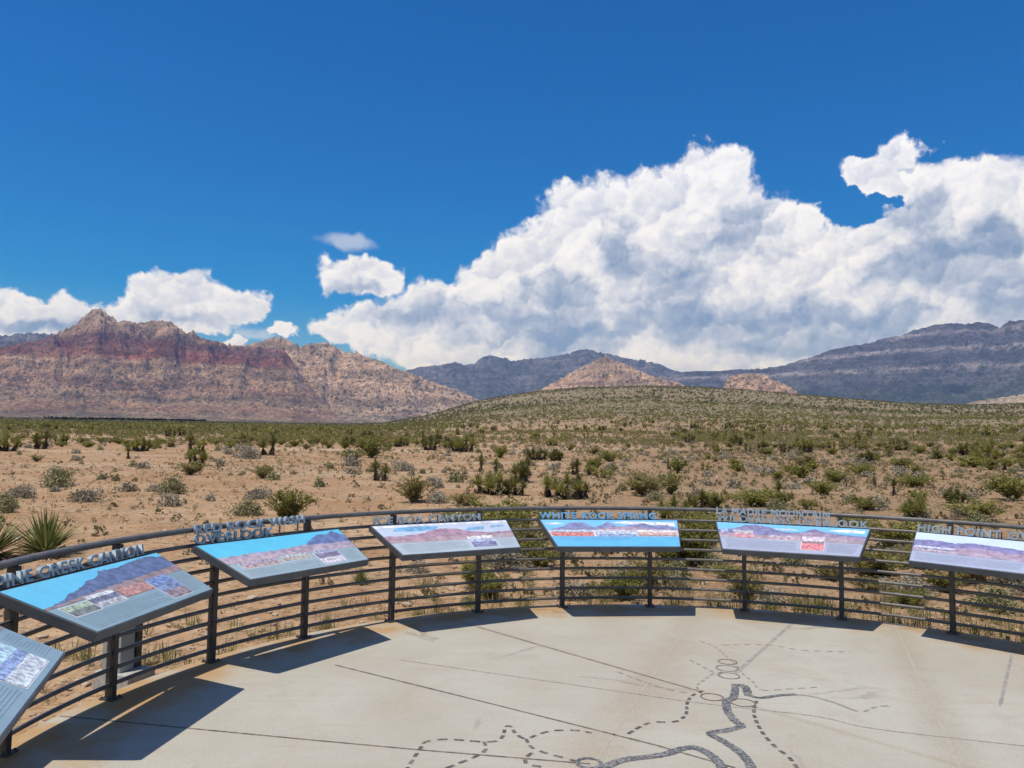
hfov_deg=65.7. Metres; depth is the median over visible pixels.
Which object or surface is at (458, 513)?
creosote bush
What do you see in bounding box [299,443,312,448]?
creosote bush
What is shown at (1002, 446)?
creosote bush
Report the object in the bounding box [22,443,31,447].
sagebrush
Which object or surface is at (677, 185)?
sky
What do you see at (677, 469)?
yucca
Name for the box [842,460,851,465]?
sagebrush
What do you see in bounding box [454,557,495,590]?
creosote bush
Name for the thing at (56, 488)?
sagebrush
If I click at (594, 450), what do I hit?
creosote bush
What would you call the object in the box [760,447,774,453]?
creosote bush
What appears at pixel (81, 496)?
sagebrush
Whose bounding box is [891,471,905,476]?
sagebrush
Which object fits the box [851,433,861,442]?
yucca
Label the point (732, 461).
creosote bush
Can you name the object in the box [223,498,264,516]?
sagebrush
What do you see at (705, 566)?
scrub
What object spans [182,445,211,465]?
yucca
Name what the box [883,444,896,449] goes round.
creosote bush
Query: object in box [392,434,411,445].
yucca
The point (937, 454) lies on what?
creosote bush
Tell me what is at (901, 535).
creosote bush
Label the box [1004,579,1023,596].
sagebrush
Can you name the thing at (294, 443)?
creosote bush
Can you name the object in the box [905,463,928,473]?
creosote bush
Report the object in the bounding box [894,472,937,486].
creosote bush
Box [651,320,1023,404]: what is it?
mountain
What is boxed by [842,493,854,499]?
sagebrush
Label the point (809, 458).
creosote bush
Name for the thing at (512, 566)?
sagebrush
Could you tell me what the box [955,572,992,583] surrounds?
creosote bush
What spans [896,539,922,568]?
creosote bush
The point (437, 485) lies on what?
sagebrush
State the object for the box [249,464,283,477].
creosote bush
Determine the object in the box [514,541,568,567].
creosote bush
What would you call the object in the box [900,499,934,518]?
sagebrush
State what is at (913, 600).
creosote bush
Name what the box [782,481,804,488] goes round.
sagebrush
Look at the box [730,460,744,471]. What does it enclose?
creosote bush
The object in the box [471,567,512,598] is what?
creosote bush
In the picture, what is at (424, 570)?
sagebrush
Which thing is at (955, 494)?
yucca
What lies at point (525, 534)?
creosote bush
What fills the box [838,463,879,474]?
creosote bush
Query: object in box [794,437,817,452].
yucca
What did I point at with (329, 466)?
sagebrush
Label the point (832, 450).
creosote bush
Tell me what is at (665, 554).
creosote bush
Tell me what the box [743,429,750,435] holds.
yucca
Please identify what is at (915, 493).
creosote bush
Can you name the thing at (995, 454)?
desert shrub
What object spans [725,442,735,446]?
creosote bush
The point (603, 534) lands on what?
information sign
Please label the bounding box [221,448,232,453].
sagebrush
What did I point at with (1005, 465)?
yucca
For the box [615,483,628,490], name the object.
sagebrush
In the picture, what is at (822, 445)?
creosote bush
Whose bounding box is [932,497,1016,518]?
creosote bush
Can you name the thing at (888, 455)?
sagebrush
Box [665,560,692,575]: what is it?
sagebrush
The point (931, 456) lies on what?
sagebrush
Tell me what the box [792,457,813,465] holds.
creosote bush
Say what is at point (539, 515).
yucca
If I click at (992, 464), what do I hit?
creosote bush
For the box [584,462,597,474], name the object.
yucca
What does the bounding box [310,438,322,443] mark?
creosote bush
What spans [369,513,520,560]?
information sign
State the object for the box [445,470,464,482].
sagebrush
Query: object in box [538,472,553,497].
yucca
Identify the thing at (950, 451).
creosote bush
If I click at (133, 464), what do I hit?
sagebrush
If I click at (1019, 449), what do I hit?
yucca
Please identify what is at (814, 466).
creosote bush
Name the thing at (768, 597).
sagebrush
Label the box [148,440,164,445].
creosote bush
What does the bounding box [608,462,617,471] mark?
sagebrush
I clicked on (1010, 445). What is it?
creosote bush
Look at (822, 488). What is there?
creosote bush
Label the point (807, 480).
sagebrush
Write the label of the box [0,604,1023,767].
pavement
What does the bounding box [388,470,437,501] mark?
creosote bush
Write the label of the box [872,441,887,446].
creosote bush
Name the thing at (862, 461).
sagebrush
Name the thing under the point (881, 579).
sagebrush
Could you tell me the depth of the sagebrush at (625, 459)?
46.17 m
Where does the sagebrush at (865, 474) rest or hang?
on the ground at (108, 456)
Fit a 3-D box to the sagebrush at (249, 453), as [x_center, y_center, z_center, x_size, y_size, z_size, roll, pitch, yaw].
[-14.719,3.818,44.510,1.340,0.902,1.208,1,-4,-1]
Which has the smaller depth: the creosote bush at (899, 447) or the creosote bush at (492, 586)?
the creosote bush at (492, 586)
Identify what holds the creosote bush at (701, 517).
on the ground at (108, 456)
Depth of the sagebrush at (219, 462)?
36.68 m
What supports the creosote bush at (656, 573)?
on the ground at (108, 456)
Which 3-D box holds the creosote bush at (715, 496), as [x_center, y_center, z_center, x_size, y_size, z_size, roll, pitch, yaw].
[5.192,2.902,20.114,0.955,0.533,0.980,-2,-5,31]
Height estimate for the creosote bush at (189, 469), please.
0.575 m
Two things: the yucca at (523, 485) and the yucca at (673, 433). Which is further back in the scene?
the yucca at (673, 433)
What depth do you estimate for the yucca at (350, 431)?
131.87 m
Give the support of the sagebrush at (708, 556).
on the ground at (108, 456)
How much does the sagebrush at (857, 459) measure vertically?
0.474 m
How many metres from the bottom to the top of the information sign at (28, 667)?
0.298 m
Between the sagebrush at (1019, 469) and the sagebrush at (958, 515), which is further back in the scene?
the sagebrush at (1019, 469)
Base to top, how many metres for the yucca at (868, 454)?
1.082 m
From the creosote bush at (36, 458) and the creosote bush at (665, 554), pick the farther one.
the creosote bush at (36, 458)
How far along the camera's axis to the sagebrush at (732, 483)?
26.63 m
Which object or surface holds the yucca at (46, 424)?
on the ground at (108, 456)
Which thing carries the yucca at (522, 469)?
on the ground at (108, 456)
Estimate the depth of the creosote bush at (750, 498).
20.53 m
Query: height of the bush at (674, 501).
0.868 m
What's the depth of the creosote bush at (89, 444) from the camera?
57.15 m
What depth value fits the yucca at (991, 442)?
63.08 m
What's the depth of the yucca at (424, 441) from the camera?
63.30 m
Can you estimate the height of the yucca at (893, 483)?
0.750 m
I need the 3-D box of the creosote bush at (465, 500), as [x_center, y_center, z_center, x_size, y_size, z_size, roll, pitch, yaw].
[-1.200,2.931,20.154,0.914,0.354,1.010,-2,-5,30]
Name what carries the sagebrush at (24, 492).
on the ground at (108, 456)
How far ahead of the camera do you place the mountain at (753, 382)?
4072.94 m
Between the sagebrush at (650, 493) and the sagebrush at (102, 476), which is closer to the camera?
the sagebrush at (650, 493)
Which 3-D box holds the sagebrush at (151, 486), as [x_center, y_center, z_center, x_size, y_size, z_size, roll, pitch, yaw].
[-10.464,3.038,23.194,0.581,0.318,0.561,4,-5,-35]
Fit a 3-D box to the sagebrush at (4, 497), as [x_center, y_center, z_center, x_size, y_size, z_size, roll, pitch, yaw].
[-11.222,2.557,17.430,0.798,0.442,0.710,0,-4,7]
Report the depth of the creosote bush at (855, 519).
15.76 m
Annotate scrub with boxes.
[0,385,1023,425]
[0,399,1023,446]
[0,441,1023,620]
[2,427,1022,450]
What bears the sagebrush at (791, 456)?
on the ground at (108, 456)
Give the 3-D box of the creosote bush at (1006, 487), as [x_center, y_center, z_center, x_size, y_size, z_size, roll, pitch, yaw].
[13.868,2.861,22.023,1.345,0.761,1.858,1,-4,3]
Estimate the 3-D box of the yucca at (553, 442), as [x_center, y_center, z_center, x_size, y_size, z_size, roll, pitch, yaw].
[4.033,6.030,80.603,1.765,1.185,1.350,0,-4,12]
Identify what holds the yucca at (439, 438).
on the ground at (108, 456)
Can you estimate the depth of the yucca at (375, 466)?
28.57 m
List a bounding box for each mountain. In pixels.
[0,308,348,422]
[0,332,57,346]
[233,336,479,422]
[407,349,678,399]
[537,355,685,390]
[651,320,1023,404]
[724,373,798,394]
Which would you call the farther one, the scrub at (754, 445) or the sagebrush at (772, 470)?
the scrub at (754, 445)
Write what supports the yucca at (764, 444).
on the ground at (108, 456)
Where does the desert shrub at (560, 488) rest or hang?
on the ground at (108, 456)
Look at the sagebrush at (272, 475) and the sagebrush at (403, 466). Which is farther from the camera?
the sagebrush at (403, 466)
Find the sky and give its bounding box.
[0,0,1023,371]
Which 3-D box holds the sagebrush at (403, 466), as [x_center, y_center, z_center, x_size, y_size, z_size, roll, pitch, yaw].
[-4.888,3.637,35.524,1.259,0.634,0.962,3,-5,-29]
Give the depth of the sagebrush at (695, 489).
23.70 m
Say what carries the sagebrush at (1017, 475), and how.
on the ground at (108, 456)
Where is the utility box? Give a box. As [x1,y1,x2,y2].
[93,624,154,688]
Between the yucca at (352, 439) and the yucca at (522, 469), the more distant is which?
the yucca at (352, 439)
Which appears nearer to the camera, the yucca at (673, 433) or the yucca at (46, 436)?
the yucca at (46, 436)
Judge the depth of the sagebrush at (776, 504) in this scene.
19.34 m
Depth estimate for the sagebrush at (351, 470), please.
32.35 m
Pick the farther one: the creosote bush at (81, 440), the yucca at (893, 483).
the creosote bush at (81, 440)
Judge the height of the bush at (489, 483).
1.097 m
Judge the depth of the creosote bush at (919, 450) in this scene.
58.75 m
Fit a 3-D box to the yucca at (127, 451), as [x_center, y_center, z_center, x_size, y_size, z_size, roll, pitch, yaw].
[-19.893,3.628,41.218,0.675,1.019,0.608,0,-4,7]
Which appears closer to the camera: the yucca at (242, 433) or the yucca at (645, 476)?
the yucca at (645, 476)
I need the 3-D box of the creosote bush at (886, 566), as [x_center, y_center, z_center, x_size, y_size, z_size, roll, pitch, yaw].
[5.098,2.481,11.081,1.288,0.421,1.308,4,-5,-34]
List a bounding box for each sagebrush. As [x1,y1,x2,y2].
[0,490,20,507]
[0,498,18,513]
[6,482,36,498]
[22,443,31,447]
[39,465,75,487]
[47,484,61,491]
[64,486,105,502]
[69,455,82,460]
[70,448,81,453]
[96,473,107,479]
[111,473,121,480]
[117,481,138,491]
[128,459,137,466]
[135,461,150,468]
[147,483,159,491]
[151,473,188,494]
[156,492,180,506]
[203,493,215,500]
[214,458,228,466]
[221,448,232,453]
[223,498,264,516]
[231,443,250,456]
[236,444,261,458]
[242,485,273,499]
[264,470,280,479]
[312,476,325,486]
[326,462,334,468]
[338,452,360,465]
[343,465,362,473]
[389,459,417,470]
[402,560,430,574]
[425,490,449,503]
[426,475,443,485]
[432,481,444,487]
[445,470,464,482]
[458,594,474,606]
[487,552,538,571]
[510,564,528,572]
[546,461,563,468]
[552,579,597,601]
[559,552,580,556]
[602,462,617,470]
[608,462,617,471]
[610,561,644,582]
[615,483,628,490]
[622,457,632,461]
[644,490,665,499]
[646,490,663,500]
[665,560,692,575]
[666,573,691,587]
[677,557,695,566]
[689,487,700,495]
[700,479,712,485]
[700,553,733,568]
[701,471,713,476]
[724,478,747,488]
[745,461,755,467]
[751,585,790,609]
[753,465,768,472]
[764,498,794,510]
[767,468,778,474]
[780,558,809,566]
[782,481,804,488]
[786,454,796,458]
[801,475,814,483]
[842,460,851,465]
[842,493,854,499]
[847,563,872,574]
[850,455,860,461]
[857,457,866,464]
[858,495,891,510]
[859,470,870,477]
[875,576,904,591]
[878,596,897,603]
[884,451,892,456]
[885,543,910,555]
[891,465,908,473]
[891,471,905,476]
[896,571,941,595]
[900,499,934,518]
[928,453,938,458]
[949,507,966,517]
[961,491,979,498]
[962,510,990,526]
[962,584,1023,617]
[988,577,1018,583]
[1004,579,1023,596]
[1006,467,1016,473]
[1012,473,1023,478]
[1015,466,1023,471]
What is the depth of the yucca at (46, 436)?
51.92 m
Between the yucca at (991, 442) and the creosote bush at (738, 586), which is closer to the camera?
the creosote bush at (738, 586)
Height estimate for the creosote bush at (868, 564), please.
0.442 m
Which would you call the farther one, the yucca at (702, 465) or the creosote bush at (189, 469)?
the yucca at (702, 465)
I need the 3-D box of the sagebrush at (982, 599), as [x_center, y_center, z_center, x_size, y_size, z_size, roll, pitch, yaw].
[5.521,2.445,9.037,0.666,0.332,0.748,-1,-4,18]
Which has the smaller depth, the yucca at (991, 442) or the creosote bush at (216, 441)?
the yucca at (991, 442)
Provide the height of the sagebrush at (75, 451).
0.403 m
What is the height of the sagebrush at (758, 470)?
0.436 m
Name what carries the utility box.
on the ground at (108, 456)
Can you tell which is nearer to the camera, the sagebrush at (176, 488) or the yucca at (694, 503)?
the yucca at (694, 503)
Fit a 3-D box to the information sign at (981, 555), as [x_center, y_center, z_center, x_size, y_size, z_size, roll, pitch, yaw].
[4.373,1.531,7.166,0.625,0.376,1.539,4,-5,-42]
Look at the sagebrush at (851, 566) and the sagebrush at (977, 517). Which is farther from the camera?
the sagebrush at (977, 517)
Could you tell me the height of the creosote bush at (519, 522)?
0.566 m
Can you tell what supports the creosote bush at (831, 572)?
on the ground at (108, 456)
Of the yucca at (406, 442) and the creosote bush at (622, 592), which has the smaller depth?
the creosote bush at (622, 592)
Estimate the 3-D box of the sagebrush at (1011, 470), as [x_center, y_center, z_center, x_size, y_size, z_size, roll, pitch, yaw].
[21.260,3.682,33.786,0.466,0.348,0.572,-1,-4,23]
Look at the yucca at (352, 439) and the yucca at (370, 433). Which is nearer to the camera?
the yucca at (352, 439)
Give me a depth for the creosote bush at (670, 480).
24.34 m
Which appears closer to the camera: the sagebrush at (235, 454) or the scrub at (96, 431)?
the sagebrush at (235, 454)
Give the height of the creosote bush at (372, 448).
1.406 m
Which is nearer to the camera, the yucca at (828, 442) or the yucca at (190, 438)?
the yucca at (190, 438)
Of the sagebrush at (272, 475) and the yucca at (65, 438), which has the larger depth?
the yucca at (65, 438)
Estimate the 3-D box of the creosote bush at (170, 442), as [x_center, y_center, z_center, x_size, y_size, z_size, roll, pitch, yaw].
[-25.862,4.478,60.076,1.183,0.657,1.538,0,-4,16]
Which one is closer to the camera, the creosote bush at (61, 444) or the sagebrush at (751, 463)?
the sagebrush at (751, 463)
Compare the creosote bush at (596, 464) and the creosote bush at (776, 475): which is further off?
the creosote bush at (596, 464)
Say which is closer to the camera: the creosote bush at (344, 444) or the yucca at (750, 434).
the creosote bush at (344, 444)
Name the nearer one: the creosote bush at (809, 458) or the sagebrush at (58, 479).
the sagebrush at (58, 479)
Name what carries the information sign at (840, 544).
attached to the railing
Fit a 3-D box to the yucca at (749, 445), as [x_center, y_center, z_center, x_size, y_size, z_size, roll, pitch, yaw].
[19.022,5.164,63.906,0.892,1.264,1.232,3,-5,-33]
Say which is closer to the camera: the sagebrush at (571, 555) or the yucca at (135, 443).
the sagebrush at (571, 555)
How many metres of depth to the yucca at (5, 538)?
11.50 m
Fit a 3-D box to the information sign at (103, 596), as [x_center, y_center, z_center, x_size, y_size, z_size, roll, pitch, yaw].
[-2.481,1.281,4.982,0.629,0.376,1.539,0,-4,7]
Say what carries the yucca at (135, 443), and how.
on the ground at (108, 456)
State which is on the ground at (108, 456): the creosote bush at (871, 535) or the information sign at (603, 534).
the creosote bush at (871, 535)
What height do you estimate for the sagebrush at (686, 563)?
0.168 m
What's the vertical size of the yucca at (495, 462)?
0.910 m
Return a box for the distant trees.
[44,416,205,421]
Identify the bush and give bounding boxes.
[29,454,47,461]
[55,440,67,446]
[74,438,89,442]
[82,442,99,446]
[108,436,126,442]
[112,438,125,443]
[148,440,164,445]
[161,439,177,446]
[170,460,210,474]
[209,438,222,444]
[223,442,236,447]
[232,438,248,443]
[239,442,252,447]
[245,435,257,440]
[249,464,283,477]
[262,483,321,518]
[287,440,300,446]
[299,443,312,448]
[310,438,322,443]
[325,442,334,448]
[337,440,350,448]
[338,448,367,458]
[353,435,390,457]
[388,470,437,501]
[436,507,484,520]
[444,498,565,526]
[445,493,485,505]
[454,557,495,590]
[468,469,519,494]
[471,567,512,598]
[482,513,538,528]
[493,445,506,457]
[511,522,549,554]
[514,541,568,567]
[564,444,576,450]
[581,445,602,454]
[582,455,604,468]
[583,579,611,593]
[597,449,626,461]
[604,573,646,599]
[618,569,639,583]
[621,471,677,495]
[626,560,687,583]
[653,493,691,522]
[655,547,685,562]
[657,471,687,493]
[667,460,689,469]
[668,505,712,527]
[670,512,719,564]
[676,511,732,538]
[696,489,735,507]
[709,443,725,447]
[711,564,749,578]
[722,566,767,599]
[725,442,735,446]
[725,485,780,505]
[727,458,743,464]
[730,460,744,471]
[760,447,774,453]
[766,471,783,478]
[770,490,796,503]
[778,463,811,477]
[778,465,795,474]
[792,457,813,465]
[795,498,821,508]
[796,453,830,462]
[803,477,838,494]
[806,463,822,469]
[807,563,849,580]
[818,443,827,448]
[822,448,838,453]
[822,469,850,482]
[835,547,918,574]
[836,442,849,448]
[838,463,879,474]
[842,495,890,509]
[843,517,872,526]
[844,575,885,590]
[851,551,881,576]
[854,442,876,448]
[857,515,946,549]
[870,527,896,545]
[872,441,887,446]
[877,455,915,467]
[881,448,901,453]
[882,585,937,606]
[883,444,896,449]
[888,458,915,467]
[889,443,911,449]
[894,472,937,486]
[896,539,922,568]
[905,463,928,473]
[906,489,928,499]
[908,447,927,453]
[917,568,975,591]
[922,441,939,446]
[925,448,956,458]
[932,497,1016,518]
[943,453,955,460]
[945,449,958,453]
[952,454,985,466]
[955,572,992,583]
[974,456,1004,469]
[975,473,1023,499]
[996,444,1007,449]
[997,455,1023,465]
[1004,443,1021,447]
[1010,452,1023,460]
[1016,459,1023,467]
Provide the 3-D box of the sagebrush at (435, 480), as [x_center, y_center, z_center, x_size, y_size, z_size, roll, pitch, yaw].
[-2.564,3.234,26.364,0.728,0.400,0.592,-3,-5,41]
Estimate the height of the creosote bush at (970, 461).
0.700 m
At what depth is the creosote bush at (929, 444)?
74.30 m
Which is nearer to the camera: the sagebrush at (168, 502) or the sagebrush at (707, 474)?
the sagebrush at (168, 502)
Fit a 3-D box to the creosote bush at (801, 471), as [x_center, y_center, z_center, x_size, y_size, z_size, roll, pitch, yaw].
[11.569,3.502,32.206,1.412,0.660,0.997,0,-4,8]
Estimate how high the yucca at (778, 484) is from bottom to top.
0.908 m
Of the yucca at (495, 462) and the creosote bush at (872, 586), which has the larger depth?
the yucca at (495, 462)
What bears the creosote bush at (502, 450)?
on the ground at (108, 456)
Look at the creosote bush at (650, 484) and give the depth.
23.48 m
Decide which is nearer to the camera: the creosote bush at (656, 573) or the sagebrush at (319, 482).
the creosote bush at (656, 573)
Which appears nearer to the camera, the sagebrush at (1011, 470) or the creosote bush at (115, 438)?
the sagebrush at (1011, 470)
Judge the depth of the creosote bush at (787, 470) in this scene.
34.09 m
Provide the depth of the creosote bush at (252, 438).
78.14 m
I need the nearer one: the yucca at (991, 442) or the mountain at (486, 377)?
the yucca at (991, 442)
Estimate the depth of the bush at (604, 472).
31.30 m
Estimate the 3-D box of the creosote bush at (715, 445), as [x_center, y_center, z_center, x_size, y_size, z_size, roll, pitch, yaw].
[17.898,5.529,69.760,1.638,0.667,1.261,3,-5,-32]
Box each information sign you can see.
[0,544,212,642]
[0,626,65,744]
[191,515,368,586]
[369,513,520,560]
[538,512,680,552]
[715,507,870,562]
[908,524,1023,579]
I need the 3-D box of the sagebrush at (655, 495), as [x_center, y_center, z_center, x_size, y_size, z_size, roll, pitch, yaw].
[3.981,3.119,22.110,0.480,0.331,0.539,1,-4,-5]
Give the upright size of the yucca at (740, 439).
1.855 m
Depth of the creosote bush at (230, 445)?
60.50 m
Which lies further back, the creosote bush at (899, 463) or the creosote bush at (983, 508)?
the creosote bush at (899, 463)
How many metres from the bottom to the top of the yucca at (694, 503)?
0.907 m
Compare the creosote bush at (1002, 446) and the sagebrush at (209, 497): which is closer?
the sagebrush at (209, 497)
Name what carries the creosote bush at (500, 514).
on the ground at (108, 456)
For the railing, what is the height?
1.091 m
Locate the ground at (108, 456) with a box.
[0,386,1023,738]
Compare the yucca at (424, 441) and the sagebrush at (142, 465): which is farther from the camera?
the yucca at (424, 441)
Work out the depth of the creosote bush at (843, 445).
68.77 m
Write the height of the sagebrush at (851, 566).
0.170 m
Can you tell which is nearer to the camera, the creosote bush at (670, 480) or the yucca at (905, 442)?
the creosote bush at (670, 480)
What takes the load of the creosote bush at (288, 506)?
on the ground at (108, 456)
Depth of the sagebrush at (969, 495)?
22.45 m
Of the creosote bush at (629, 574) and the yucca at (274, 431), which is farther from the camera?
the yucca at (274, 431)
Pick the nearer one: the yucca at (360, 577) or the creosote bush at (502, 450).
the yucca at (360, 577)
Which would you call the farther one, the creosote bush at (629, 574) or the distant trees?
the distant trees
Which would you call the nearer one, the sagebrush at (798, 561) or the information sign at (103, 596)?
the information sign at (103, 596)
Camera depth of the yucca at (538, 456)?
47.12 m
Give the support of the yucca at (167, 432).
on the ground at (108, 456)
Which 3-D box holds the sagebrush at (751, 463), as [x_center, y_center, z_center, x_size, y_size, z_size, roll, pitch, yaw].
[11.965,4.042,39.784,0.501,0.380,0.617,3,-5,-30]
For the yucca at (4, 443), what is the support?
on the ground at (108, 456)
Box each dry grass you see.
[34,565,1023,704]
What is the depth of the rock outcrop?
1712.38 m
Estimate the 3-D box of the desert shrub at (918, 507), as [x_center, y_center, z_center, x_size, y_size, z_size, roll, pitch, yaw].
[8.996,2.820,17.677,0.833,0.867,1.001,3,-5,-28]
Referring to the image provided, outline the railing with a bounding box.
[0,506,1023,757]
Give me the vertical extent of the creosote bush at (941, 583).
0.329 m
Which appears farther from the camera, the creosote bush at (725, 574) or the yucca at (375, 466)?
the yucca at (375, 466)
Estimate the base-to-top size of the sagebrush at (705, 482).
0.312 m
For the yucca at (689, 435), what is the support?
on the ground at (108, 456)
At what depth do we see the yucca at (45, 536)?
11.71 m
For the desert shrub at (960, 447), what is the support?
on the ground at (108, 456)
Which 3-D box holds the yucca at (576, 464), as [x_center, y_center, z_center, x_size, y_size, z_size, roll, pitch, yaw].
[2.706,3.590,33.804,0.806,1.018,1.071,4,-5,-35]
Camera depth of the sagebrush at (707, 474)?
33.19 m
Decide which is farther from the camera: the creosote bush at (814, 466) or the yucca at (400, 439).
the yucca at (400, 439)
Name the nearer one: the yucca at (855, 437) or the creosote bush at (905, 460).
the creosote bush at (905, 460)
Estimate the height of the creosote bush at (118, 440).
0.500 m
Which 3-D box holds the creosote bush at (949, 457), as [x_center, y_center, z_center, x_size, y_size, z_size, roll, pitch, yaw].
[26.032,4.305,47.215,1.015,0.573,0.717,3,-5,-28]
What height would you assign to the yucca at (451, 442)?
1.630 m
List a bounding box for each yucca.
[0,430,25,450]
[0,506,88,560]
[0,509,41,560]
[27,430,56,448]
[40,422,50,427]
[52,432,71,444]
[123,446,132,458]
[128,435,156,451]
[163,428,177,436]
[176,427,185,435]
[180,430,199,454]
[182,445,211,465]
[195,437,209,453]
[232,430,246,442]
[253,433,280,455]
[268,427,281,434]
[340,435,357,444]
[345,428,352,435]
[349,568,372,585]
[360,430,374,437]
[368,456,393,480]
[391,434,405,446]
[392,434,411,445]
[419,435,441,449]
[431,432,441,443]
[447,437,465,451]
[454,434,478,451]
[475,453,486,471]
[492,458,500,471]
[501,475,528,494]
[507,455,535,482]
[522,446,548,459]
[531,431,540,437]
[535,502,554,517]
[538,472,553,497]
[545,438,558,445]
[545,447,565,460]
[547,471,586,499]
[566,457,582,474]
[568,473,595,498]
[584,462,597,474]
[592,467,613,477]
[596,425,606,430]
[622,473,658,489]
[670,431,681,436]
[674,462,681,472]
[680,488,714,513]
[682,432,696,442]
[701,462,710,470]
[727,434,745,444]
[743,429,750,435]
[743,441,754,451]
[745,433,755,439]
[761,441,768,447]
[771,478,789,492]
[779,443,792,451]
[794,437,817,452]
[824,439,837,448]
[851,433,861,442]
[856,449,874,461]
[886,477,899,495]
[890,439,911,449]
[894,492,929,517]
[939,487,967,503]
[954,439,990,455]
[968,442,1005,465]
[981,430,991,436]
[981,438,996,449]
[1001,459,1009,469]
[1012,442,1023,453]
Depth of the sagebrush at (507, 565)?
11.34 m
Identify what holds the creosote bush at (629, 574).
on the ground at (108, 456)
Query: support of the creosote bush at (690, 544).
on the ground at (108, 456)
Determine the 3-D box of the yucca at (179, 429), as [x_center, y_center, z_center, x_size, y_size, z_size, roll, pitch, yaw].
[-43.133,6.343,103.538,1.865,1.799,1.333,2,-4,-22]
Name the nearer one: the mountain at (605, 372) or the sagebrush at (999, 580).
the sagebrush at (999, 580)
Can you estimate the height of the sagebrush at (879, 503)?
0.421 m
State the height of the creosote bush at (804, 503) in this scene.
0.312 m
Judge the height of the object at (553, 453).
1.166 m
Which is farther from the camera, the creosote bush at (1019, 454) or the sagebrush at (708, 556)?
the creosote bush at (1019, 454)
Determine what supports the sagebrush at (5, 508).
on the ground at (108, 456)
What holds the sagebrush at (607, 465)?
on the ground at (108, 456)
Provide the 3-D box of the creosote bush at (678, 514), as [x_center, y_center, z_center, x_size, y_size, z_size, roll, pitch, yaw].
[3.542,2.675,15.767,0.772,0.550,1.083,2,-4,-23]
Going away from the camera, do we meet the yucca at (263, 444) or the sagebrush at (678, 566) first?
the sagebrush at (678, 566)
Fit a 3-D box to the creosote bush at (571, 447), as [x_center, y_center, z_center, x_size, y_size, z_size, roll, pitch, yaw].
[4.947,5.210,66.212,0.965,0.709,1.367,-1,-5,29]
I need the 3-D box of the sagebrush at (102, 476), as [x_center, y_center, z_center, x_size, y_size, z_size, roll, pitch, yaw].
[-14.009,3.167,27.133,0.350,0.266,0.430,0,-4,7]
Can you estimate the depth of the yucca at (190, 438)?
47.62 m
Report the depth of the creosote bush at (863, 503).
19.71 m
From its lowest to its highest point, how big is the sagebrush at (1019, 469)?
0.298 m
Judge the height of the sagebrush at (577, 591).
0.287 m
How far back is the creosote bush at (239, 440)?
73.47 m
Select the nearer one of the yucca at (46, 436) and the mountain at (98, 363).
the yucca at (46, 436)
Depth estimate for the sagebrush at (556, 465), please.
38.48 m
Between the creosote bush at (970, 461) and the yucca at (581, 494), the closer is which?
the yucca at (581, 494)
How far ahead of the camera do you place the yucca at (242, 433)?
75.54 m
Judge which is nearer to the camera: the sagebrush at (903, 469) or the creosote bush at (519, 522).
the creosote bush at (519, 522)
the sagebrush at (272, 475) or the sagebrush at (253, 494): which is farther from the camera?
the sagebrush at (272, 475)
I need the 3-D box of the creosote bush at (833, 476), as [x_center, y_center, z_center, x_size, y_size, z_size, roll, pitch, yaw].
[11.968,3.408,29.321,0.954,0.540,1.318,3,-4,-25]
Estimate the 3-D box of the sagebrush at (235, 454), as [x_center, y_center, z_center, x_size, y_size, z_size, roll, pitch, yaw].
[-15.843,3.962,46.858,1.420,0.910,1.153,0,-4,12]
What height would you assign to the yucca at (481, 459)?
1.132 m
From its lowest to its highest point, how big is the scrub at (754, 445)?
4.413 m
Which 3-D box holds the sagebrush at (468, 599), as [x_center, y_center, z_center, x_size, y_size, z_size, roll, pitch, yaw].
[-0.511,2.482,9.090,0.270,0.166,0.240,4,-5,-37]
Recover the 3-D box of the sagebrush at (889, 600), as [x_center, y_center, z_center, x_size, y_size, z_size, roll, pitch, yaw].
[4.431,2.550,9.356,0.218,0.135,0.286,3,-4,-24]
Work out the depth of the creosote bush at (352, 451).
42.97 m
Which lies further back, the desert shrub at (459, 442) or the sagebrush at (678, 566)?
the desert shrub at (459, 442)
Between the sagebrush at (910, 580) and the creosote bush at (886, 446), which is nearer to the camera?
the sagebrush at (910, 580)
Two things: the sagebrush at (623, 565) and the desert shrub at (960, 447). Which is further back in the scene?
the desert shrub at (960, 447)
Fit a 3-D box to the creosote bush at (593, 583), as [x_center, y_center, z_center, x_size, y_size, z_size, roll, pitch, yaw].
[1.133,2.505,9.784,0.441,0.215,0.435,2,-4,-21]
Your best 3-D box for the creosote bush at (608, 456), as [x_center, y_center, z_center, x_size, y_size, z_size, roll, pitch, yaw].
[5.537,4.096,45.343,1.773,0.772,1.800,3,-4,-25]
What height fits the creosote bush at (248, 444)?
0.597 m

